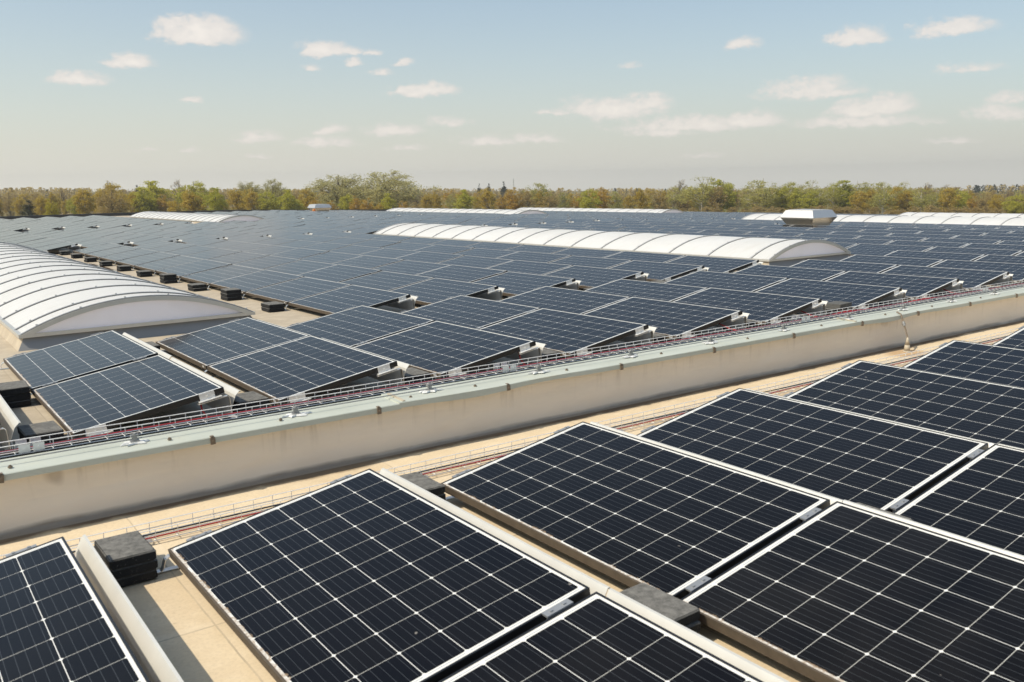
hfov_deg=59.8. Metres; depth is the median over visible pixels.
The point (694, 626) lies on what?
ballast slab
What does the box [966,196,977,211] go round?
birch tree
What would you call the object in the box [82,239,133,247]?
solar panel
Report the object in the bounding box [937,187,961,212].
birch tree
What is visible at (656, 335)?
ballast slab
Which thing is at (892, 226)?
solar panel
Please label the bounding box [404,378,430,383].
ballast slab
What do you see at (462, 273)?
solar panel
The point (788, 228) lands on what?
solar panel
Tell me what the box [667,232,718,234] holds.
solar panel
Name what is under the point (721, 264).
solar panel
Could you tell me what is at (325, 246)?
solar panel
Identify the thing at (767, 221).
solar panel
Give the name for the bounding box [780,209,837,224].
roof ventilator
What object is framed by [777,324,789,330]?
wire holder
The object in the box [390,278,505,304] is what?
solar panel
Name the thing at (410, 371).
ballast slab
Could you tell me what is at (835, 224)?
solar panel
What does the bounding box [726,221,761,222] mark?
solar panel
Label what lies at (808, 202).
leafy tree
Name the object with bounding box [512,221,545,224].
solar panel
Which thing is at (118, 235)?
solar panel
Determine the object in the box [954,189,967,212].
leafy tree
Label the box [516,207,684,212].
barrel skylight
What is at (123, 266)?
ballast slab
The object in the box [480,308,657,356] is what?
solar panel
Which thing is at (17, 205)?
birch tree
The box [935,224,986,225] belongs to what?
solar panel
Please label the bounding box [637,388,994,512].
solar panel
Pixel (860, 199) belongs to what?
birch tree
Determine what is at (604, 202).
birch tree
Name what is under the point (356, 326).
solar panel
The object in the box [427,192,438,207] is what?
birch tree
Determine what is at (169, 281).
ballast slab
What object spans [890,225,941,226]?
solar panel
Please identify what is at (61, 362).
solar panel
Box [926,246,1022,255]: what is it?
solar panel
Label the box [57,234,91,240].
solar panel
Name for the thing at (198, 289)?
ballast slab
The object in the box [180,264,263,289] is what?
solar panel
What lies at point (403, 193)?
willow tree
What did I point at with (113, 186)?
birch tree
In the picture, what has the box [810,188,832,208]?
poplar tree
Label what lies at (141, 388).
solar panel
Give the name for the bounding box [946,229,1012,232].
solar panel
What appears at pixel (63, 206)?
birch tree
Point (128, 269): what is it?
ballast slab
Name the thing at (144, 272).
ballast slab
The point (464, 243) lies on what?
solar panel
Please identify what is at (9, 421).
solar panel
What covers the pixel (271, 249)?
solar panel
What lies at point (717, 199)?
budding tree
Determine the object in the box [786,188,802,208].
leafy tree
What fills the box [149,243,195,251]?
solar panel
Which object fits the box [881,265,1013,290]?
solar panel
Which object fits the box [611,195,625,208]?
budding tree
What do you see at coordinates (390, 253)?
solar panel
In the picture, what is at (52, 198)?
birch tree
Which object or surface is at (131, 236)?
solar panel
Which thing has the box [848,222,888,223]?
solar panel
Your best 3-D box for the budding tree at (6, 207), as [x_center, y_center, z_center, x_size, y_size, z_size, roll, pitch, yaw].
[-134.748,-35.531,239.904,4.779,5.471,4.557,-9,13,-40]
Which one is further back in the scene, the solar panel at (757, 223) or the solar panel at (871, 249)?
the solar panel at (757, 223)
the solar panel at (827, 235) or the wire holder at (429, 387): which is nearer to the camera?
the wire holder at (429, 387)
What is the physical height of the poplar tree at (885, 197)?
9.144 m
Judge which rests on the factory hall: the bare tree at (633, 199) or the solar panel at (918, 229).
the solar panel at (918, 229)
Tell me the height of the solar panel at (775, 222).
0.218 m
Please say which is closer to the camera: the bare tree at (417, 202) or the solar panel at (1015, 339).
the solar panel at (1015, 339)
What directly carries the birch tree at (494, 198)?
on the ground
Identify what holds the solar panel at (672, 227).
on the factory hall
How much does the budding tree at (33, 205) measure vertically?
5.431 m
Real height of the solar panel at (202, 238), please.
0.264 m
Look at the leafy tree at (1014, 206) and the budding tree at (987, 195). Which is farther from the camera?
the budding tree at (987, 195)
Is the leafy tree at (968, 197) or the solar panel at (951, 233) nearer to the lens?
the solar panel at (951, 233)
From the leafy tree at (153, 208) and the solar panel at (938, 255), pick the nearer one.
the solar panel at (938, 255)
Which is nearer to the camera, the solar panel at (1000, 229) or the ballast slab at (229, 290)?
the ballast slab at (229, 290)
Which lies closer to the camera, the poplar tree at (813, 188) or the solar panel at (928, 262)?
the solar panel at (928, 262)
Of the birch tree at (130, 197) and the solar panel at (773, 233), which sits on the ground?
the birch tree at (130, 197)
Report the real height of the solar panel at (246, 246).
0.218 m
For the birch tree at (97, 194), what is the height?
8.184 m
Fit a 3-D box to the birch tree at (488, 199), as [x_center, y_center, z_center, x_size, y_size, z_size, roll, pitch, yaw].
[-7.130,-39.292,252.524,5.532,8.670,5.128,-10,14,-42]
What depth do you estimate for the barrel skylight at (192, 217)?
47.37 m
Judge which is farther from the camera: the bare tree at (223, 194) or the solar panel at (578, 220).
the bare tree at (223, 194)
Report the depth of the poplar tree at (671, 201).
278.42 m
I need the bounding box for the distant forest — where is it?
[0,184,1023,199]
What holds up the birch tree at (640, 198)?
on the ground
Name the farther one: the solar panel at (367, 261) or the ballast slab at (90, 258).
the ballast slab at (90, 258)
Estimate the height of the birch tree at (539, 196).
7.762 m
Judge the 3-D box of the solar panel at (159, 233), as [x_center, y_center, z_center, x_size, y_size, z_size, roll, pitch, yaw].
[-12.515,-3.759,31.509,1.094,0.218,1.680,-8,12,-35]
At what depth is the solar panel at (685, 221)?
33.75 m
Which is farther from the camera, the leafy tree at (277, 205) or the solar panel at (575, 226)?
the leafy tree at (277, 205)
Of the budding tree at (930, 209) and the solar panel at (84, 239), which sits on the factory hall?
the solar panel at (84, 239)
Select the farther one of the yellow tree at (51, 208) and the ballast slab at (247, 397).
the yellow tree at (51, 208)
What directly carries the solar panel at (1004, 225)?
on the factory hall
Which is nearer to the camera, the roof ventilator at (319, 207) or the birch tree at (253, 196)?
the roof ventilator at (319, 207)
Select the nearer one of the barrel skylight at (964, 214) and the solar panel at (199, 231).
the solar panel at (199, 231)
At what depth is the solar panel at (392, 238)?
25.17 m
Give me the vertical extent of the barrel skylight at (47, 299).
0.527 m
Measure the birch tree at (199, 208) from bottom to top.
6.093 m
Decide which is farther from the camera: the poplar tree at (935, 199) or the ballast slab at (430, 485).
the poplar tree at (935, 199)
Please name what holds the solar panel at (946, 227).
on the factory hall
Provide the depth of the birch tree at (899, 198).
252.44 m
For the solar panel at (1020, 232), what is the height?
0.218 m
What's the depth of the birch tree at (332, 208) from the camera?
211.88 m
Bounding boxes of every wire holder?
[120,433,149,445]
[281,406,311,417]
[420,383,442,392]
[527,364,549,373]
[623,349,637,357]
[702,336,717,343]
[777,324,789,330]
[843,313,853,319]
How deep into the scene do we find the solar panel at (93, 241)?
27.21 m
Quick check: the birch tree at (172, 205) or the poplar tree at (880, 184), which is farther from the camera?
the poplar tree at (880, 184)
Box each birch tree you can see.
[0,199,4,215]
[9,197,25,215]
[18,193,33,210]
[31,194,47,214]
[47,192,60,213]
[60,199,69,213]
[71,189,97,213]
[90,190,105,213]
[94,183,123,209]
[112,192,132,212]
[124,193,142,211]
[155,193,169,211]
[166,200,181,210]
[179,189,205,210]
[193,197,207,210]
[225,188,247,209]
[240,187,260,209]
[298,188,316,209]
[307,198,321,209]
[327,201,337,209]
[349,196,361,209]
[359,198,377,208]
[374,203,383,208]
[398,201,408,207]
[420,194,433,207]
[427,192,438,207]
[431,195,444,208]
[443,189,457,208]
[454,192,471,207]
[471,194,481,208]
[475,187,495,208]
[488,193,499,208]
[493,195,507,208]
[504,187,521,209]
[533,190,549,207]
[565,193,575,207]
[570,193,580,207]
[593,186,614,207]
[622,194,633,208]
[632,188,651,208]
[657,190,671,208]
[689,194,699,211]
[848,190,871,213]
[863,187,877,213]
[885,186,906,213]
[898,191,915,211]
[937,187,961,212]
[965,190,974,209]
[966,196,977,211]
[987,194,1004,212]
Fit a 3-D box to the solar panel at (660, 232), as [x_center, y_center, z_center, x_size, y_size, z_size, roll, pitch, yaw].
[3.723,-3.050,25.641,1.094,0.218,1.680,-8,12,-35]
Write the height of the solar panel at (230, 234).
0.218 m
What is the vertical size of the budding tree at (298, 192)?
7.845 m
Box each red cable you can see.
[0,283,1022,453]
[145,339,1000,539]
[719,309,861,329]
[801,297,934,316]
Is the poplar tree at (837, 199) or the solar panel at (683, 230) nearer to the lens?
the solar panel at (683, 230)
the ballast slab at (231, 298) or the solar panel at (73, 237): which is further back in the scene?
the solar panel at (73, 237)
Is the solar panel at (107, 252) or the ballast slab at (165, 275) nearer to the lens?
the ballast slab at (165, 275)
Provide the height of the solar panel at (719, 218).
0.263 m
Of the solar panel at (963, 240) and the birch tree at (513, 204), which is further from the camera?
the birch tree at (513, 204)
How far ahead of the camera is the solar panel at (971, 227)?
26.47 m
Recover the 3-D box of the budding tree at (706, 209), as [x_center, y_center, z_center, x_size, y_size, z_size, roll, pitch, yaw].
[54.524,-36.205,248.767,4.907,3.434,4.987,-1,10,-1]
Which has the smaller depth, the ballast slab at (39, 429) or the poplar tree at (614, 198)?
the ballast slab at (39, 429)
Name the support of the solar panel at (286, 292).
on the factory hall
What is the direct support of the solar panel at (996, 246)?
on the factory hall
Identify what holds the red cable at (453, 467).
in the cable tray at (150, 541)
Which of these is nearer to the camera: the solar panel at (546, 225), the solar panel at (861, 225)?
the solar panel at (861, 225)
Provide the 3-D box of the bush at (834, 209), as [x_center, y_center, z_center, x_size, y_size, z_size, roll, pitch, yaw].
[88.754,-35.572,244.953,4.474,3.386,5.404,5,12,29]
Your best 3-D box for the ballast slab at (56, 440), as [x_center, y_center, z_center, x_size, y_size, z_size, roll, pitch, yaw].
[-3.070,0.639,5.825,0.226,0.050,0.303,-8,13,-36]
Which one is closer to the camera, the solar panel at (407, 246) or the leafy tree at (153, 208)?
the solar panel at (407, 246)
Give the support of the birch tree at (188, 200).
on the ground
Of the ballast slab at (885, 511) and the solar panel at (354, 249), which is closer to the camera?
the ballast slab at (885, 511)
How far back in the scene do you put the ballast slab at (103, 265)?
19.97 m
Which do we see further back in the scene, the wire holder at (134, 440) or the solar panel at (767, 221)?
the solar panel at (767, 221)
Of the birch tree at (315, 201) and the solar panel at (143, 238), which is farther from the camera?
the birch tree at (315, 201)
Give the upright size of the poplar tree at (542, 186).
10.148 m
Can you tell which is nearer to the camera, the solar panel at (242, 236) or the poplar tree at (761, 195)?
the solar panel at (242, 236)
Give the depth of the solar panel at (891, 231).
24.06 m
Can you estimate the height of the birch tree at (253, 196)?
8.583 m
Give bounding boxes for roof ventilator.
[307,204,331,210]
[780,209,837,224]
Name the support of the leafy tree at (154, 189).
on the ground
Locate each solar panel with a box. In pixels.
[0,330,172,401]
[0,395,20,449]
[0,535,183,681]
[17,238,54,245]
[26,239,67,248]
[32,354,240,438]
[34,241,80,251]
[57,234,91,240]
[67,236,102,242]
[70,243,124,256]
[77,237,113,247]
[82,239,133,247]
[86,246,139,261]
[100,248,159,265]
[103,232,135,237]
[112,234,146,239]
[116,252,178,269]
[126,235,160,242]
[133,237,181,245]
[133,241,176,248]
[134,255,201,275]
[144,231,173,235]
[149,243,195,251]
[156,259,231,281]
[156,317,309,376]
[157,468,609,681]
[160,232,190,237]
[166,245,215,255]
[172,233,204,239]
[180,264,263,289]
[181,235,227,242]
[185,229,213,233]
[185,238,226,245]
[185,248,241,258]
[207,335,410,404]
[208,251,268,263]
[209,269,303,298]
[215,231,246,237]
[222,242,270,251]
[227,233,270,240]
[234,255,300,268]
[245,245,295,254]
[245,277,351,309]
[254,238,295,244]
[264,260,336,274]
[271,231,312,237]
[272,248,328,258]
[277,240,321,247]
[285,305,434,346]
[288,285,418,314]
[299,264,381,281]
[301,251,362,262]
[302,242,349,250]
[312,229,350,235]
[326,237,370,244]
[329,245,382,254]
[332,255,403,268]
[341,271,433,290]
[346,233,384,238]
[350,228,379,233]
[351,239,399,246]
[354,320,546,378]
[359,248,420,257]
[364,225,389,228]
[372,235,413,240]
[372,260,448,274]
[379,223,398,224]
[380,242,433,249]
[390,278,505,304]
[396,251,464,262]
[399,237,446,243]
[399,295,539,328]
[413,244,474,253]
[417,264,507,281]
[432,239,481,246]
[439,255,512,267]
[439,588,788,681]
[440,220,465,222]
[441,422,842,598]
[455,248,518,257]
[458,223,487,225]
[462,221,487,223]
[466,242,523,249]
[468,219,492,221]
[473,271,580,295]
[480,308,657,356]
[484,222,516,225]
[489,260,572,274]
[496,286,629,313]
[498,251,571,262]
[499,225,527,227]
[506,244,569,252]
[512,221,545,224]
[524,223,560,226]
[524,226,558,228]
[539,220,572,223]
[544,265,648,287]
[549,255,631,267]
[552,248,622,257]
[553,224,591,227]
[556,222,587,224]
[556,227,593,229]
[568,219,599,222]
[582,221,614,223]
[584,279,707,300]
[584,297,749,339]
[585,225,624,228]
[591,228,629,231]
[604,251,685,261]
[610,260,708,280]
[617,224,655,227]
[621,227,663,230]
[627,230,672,233]
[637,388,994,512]
[640,219,669,220]
[644,223,683,225]
[649,225,694,228]
[657,228,702,232]
[664,270,788,291]
[665,255,763,272]
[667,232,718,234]
[670,220,702,221]
[672,287,827,324]
[675,222,712,223]
[680,500,1023,681]
[681,224,722,226]
[685,219,715,219]
[689,226,735,229]
[693,220,725,221]
[697,229,751,233]
[703,221,737,222]
[705,217,733,218]
[710,222,751,225]
[716,233,769,237]
[720,225,765,228]
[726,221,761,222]
[733,228,783,231]
[733,264,846,280]
[738,222,777,223]
[746,224,791,226]
[746,231,803,235]
[751,220,783,221]
[755,278,907,309]
[760,226,812,229]
[762,222,785,223]
[765,235,826,239]
[778,229,834,233]
[782,360,1023,448]
[789,225,839,227]
[789,259,897,272]
[798,233,861,238]
[808,227,864,231]
[824,238,893,243]
[825,271,963,299]
[829,231,892,235]
[830,223,843,225]
[832,222,867,223]
[835,242,858,247]
[837,226,891,229]
[839,224,889,225]
[839,254,943,266]
[846,243,933,255]
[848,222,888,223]
[854,235,926,240]
[859,229,920,233]
[867,225,917,227]
[868,223,914,224]
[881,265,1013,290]
[884,250,985,260]
[887,227,948,230]
[887,233,957,237]
[887,240,969,246]
[889,223,934,224]
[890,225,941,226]
[893,444,1023,555]
[899,340,1023,387]
[916,224,962,225]
[916,231,986,235]
[917,227,974,228]
[922,238,1001,243]
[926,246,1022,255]
[930,259,1023,282]
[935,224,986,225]
[942,226,998,228]
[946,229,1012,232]
[953,235,1023,240]
[961,243,1023,250]
[966,225,1019,227]
[974,254,1023,263]
[975,228,1023,230]
[981,233,1023,236]
[987,225,1023,226]
[992,326,1023,348]
[996,227,1023,228]
[997,240,1023,244]
[1010,231,1023,233]
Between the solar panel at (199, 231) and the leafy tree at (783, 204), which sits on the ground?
the leafy tree at (783, 204)
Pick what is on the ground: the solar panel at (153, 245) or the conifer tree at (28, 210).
the conifer tree at (28, 210)
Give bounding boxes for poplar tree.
[445,193,456,208]
[521,182,555,206]
[555,192,571,207]
[607,190,622,208]
[647,197,657,208]
[666,186,684,208]
[670,176,733,211]
[738,178,789,211]
[738,194,751,210]
[739,189,754,208]
[772,181,811,209]
[793,179,825,206]
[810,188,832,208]
[820,182,848,210]
[845,181,874,203]
[865,181,891,212]
[866,185,901,213]
[890,182,921,208]
[909,188,936,211]
[924,188,946,210]
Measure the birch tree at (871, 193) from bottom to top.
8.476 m
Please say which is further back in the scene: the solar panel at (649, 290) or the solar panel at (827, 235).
the solar panel at (827, 235)
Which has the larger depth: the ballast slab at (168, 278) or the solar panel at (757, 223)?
the solar panel at (757, 223)
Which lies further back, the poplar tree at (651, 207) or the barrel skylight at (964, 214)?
the poplar tree at (651, 207)
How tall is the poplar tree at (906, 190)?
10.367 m
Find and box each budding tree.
[0,192,16,213]
[2,199,14,215]
[23,193,44,214]
[25,199,38,212]
[66,191,83,213]
[93,188,136,212]
[292,190,305,208]
[409,202,423,207]
[519,191,537,207]
[538,193,559,207]
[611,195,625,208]
[649,190,670,208]
[675,193,690,211]
[700,205,712,211]
[706,186,729,211]
[709,206,723,211]
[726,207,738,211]
[734,190,742,211]
[751,205,766,212]
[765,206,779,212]
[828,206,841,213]
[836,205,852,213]
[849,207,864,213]
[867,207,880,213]
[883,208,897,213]
[904,206,923,211]
[922,205,938,212]
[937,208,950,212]
[945,206,968,212]
[974,192,991,211]
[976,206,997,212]
[981,190,998,212]
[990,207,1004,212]
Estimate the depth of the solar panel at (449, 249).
20.32 m
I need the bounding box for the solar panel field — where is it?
[0,210,899,243]
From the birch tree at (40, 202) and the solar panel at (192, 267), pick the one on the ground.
the birch tree at (40, 202)
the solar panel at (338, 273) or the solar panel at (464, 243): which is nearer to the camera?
the solar panel at (338, 273)
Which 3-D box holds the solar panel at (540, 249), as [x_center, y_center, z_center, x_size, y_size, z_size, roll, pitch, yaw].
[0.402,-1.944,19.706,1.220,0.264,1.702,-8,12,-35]
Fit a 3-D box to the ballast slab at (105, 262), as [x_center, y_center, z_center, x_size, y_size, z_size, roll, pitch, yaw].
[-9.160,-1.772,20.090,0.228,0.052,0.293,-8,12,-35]
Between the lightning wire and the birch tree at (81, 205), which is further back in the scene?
the birch tree at (81, 205)
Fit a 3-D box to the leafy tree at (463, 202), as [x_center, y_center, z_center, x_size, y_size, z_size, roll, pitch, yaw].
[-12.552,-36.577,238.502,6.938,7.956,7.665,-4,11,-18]
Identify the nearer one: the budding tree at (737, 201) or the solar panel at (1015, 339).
the solar panel at (1015, 339)
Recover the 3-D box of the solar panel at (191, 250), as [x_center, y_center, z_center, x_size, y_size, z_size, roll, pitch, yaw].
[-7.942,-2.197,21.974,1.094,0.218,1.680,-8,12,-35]
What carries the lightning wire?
on the parapet wall
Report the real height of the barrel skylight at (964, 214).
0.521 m
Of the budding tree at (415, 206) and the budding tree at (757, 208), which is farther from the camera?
the budding tree at (757, 208)
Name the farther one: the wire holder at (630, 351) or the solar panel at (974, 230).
the solar panel at (974, 230)
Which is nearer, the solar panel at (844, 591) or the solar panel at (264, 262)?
the solar panel at (844, 591)
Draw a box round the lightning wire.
[0,287,1023,462]
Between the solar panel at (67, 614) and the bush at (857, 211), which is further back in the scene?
the bush at (857, 211)
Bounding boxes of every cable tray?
[0,279,1023,457]
[0,328,1017,557]
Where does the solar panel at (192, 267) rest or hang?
on the factory hall
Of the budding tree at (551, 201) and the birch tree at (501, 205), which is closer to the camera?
the budding tree at (551, 201)
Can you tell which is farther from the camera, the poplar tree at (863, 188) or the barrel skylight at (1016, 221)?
the poplar tree at (863, 188)
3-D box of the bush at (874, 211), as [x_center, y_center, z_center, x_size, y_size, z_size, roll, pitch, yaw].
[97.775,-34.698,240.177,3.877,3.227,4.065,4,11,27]
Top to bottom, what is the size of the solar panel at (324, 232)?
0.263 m
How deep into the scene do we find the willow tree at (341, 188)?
251.39 m
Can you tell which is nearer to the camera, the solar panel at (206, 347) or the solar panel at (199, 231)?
the solar panel at (206, 347)
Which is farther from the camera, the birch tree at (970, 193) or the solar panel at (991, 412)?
the birch tree at (970, 193)
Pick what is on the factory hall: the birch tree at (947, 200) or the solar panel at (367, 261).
the solar panel at (367, 261)
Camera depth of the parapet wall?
5.55 m
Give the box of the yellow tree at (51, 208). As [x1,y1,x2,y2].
[42,198,58,214]
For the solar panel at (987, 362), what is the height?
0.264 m
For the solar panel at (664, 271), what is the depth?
14.69 m
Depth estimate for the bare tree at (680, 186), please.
408.17 m
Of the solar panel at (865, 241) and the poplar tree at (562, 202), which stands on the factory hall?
the solar panel at (865, 241)
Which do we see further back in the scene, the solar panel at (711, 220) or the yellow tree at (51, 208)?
the yellow tree at (51, 208)
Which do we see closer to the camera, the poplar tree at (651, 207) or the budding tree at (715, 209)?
the budding tree at (715, 209)
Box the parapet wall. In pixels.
[0,285,1023,539]
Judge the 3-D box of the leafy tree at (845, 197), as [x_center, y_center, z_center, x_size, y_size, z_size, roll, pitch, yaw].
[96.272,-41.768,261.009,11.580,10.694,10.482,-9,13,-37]
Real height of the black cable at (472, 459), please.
0.007 m
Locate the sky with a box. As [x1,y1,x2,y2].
[0,0,1023,191]
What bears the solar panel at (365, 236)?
on the factory hall
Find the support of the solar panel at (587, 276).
on the factory hall
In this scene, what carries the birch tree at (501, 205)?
on the ground
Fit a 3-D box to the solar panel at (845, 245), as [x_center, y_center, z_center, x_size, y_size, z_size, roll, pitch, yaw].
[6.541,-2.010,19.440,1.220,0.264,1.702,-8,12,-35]
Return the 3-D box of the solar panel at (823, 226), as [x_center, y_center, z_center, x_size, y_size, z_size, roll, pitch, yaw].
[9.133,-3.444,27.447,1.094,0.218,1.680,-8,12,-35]
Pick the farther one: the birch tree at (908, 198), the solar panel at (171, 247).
the birch tree at (908, 198)
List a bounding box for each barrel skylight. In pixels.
[0,242,254,351]
[129,211,263,223]
[373,222,850,266]
[386,208,546,213]
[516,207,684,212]
[742,213,1023,225]
[898,212,1023,217]
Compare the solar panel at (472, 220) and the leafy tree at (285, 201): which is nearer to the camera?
the solar panel at (472, 220)
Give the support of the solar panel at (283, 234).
on the factory hall
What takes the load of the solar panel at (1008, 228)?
on the factory hall
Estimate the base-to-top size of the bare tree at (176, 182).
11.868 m
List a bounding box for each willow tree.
[235,181,264,209]
[257,179,291,209]
[302,173,374,209]
[336,170,441,208]
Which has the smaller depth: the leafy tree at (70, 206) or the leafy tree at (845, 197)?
the leafy tree at (70, 206)
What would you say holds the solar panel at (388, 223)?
on the factory hall
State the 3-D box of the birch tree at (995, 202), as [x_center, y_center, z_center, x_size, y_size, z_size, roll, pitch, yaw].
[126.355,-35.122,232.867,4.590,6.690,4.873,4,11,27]
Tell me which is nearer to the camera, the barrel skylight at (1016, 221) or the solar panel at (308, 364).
the solar panel at (308, 364)
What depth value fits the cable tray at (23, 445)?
5.86 m
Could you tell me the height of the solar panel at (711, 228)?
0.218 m
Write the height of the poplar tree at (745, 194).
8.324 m
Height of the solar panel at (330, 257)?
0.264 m
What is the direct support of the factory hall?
on the ground
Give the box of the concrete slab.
[826,301,851,308]
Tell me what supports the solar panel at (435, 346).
on the factory hall
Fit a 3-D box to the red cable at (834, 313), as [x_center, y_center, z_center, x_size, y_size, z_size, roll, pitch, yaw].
[2.745,-0.186,8.901,1.406,0.302,0.188,3,11,21]
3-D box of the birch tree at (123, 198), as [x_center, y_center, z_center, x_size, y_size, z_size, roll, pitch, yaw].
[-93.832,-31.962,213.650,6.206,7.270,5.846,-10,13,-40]
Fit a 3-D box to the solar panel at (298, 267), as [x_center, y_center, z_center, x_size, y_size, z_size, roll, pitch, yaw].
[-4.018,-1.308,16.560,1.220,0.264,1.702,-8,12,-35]
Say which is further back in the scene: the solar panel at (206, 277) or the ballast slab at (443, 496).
the solar panel at (206, 277)
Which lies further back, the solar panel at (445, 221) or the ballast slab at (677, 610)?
the solar panel at (445, 221)
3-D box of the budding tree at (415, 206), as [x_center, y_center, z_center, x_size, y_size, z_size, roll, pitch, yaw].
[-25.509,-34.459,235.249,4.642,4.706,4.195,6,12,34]
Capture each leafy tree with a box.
[65,197,81,213]
[127,187,158,211]
[131,180,175,210]
[144,197,158,210]
[171,181,216,210]
[199,187,228,209]
[255,189,278,209]
[270,198,282,209]
[276,189,298,209]
[286,197,305,209]
[337,194,357,209]
[380,193,398,208]
[452,189,476,208]
[574,188,602,207]
[708,179,737,210]
[772,186,791,210]
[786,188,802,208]
[796,191,819,208]
[822,180,860,213]
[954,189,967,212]
[960,191,972,208]
[1001,193,1023,213]
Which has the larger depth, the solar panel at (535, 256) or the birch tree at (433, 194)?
the birch tree at (433, 194)
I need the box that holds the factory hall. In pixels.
[0,209,1023,681]
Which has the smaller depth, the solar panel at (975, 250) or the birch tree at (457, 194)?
the solar panel at (975, 250)
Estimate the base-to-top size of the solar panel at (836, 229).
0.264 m
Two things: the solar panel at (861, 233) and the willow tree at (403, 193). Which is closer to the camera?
the solar panel at (861, 233)
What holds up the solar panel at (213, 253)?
on the factory hall
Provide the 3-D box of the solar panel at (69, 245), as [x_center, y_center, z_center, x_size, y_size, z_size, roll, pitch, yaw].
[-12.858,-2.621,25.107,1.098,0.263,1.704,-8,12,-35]
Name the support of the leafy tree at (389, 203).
on the ground
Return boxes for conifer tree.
[20,199,37,215]
[500,181,507,202]
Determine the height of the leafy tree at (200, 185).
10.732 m
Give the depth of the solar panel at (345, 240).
24.37 m
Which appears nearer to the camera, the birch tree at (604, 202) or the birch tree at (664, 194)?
the birch tree at (604, 202)
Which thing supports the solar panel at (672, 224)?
on the factory hall
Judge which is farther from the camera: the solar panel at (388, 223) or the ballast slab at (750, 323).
the solar panel at (388, 223)
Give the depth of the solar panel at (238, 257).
19.26 m
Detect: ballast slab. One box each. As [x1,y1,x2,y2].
[0,380,29,395]
[2,392,30,401]
[6,399,30,407]
[17,421,63,442]
[19,435,65,443]
[84,257,96,259]
[94,531,155,569]
[99,261,112,263]
[99,264,112,266]
[99,555,157,578]
[116,569,157,587]
[117,265,130,268]
[117,268,131,271]
[136,270,151,273]
[137,274,152,276]
[145,341,159,349]
[159,273,176,277]
[160,277,176,280]
[160,280,177,283]
[187,283,205,287]
[188,287,206,291]
[220,288,240,293]
[220,292,241,296]
[221,296,241,300]
[232,405,268,411]
[233,391,268,407]
[261,301,284,308]
[261,307,284,312]
[400,472,444,494]
[404,367,429,381]
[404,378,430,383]
[436,493,445,499]
[541,348,559,359]
[620,583,699,625]
[649,280,666,282]
[653,333,665,340]
[685,620,700,632]
[747,320,755,326]
[826,308,843,313]
[857,502,912,520]
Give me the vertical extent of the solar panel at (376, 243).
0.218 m
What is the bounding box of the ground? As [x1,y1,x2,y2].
[1,191,1014,215]
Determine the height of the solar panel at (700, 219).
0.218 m
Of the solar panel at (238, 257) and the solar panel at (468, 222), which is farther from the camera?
the solar panel at (468, 222)
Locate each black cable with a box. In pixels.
[0,283,1020,451]
[72,336,1006,552]
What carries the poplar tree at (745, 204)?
on the ground
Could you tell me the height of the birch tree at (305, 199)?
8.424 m
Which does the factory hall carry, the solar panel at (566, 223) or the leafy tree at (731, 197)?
the solar panel at (566, 223)
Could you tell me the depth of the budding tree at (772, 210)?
239.52 m
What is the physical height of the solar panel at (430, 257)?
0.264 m
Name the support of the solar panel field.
on the factory hall
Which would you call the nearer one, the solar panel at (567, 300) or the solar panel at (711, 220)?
the solar panel at (567, 300)
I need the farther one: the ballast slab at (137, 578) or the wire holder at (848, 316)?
the wire holder at (848, 316)
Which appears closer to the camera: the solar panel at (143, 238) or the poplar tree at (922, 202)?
the solar panel at (143, 238)
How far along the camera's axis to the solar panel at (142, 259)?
19.74 m
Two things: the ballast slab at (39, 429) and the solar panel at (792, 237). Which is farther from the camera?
the solar panel at (792, 237)
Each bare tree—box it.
[54,189,69,208]
[170,180,182,206]
[220,192,230,209]
[408,192,423,206]
[516,189,529,204]
[624,190,636,208]
[675,179,685,193]
[915,183,938,210]
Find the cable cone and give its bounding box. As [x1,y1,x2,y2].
[896,311,911,351]
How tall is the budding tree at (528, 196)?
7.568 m
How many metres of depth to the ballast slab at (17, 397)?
6.80 m
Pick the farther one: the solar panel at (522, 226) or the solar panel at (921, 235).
the solar panel at (522, 226)
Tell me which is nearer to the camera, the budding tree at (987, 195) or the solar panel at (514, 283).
the solar panel at (514, 283)
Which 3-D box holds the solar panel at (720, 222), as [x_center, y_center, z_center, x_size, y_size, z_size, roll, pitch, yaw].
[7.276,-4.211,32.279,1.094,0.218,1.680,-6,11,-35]
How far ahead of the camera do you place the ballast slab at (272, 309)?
11.92 m
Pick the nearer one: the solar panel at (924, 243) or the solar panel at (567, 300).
the solar panel at (567, 300)
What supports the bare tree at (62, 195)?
on the ground
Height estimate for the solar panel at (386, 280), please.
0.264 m
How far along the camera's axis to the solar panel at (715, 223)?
30.25 m
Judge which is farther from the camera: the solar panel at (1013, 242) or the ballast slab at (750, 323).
the solar panel at (1013, 242)
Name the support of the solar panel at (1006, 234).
on the factory hall
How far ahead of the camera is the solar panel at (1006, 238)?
20.60 m
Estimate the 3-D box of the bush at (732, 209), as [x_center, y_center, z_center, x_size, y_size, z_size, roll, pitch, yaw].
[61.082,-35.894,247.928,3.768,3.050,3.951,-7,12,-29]
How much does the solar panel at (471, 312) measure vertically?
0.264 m
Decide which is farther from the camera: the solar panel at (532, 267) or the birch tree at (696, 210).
the birch tree at (696, 210)
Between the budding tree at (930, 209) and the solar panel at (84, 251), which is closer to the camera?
the solar panel at (84, 251)
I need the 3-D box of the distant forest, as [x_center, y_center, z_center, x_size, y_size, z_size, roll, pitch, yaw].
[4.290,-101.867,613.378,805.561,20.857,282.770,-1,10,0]
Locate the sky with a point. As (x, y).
(583, 95)
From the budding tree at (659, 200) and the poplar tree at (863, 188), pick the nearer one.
the budding tree at (659, 200)
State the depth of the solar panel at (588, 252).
18.42 m
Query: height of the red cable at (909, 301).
0.302 m
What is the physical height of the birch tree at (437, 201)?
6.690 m
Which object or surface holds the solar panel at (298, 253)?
on the factory hall
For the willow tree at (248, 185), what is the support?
on the ground

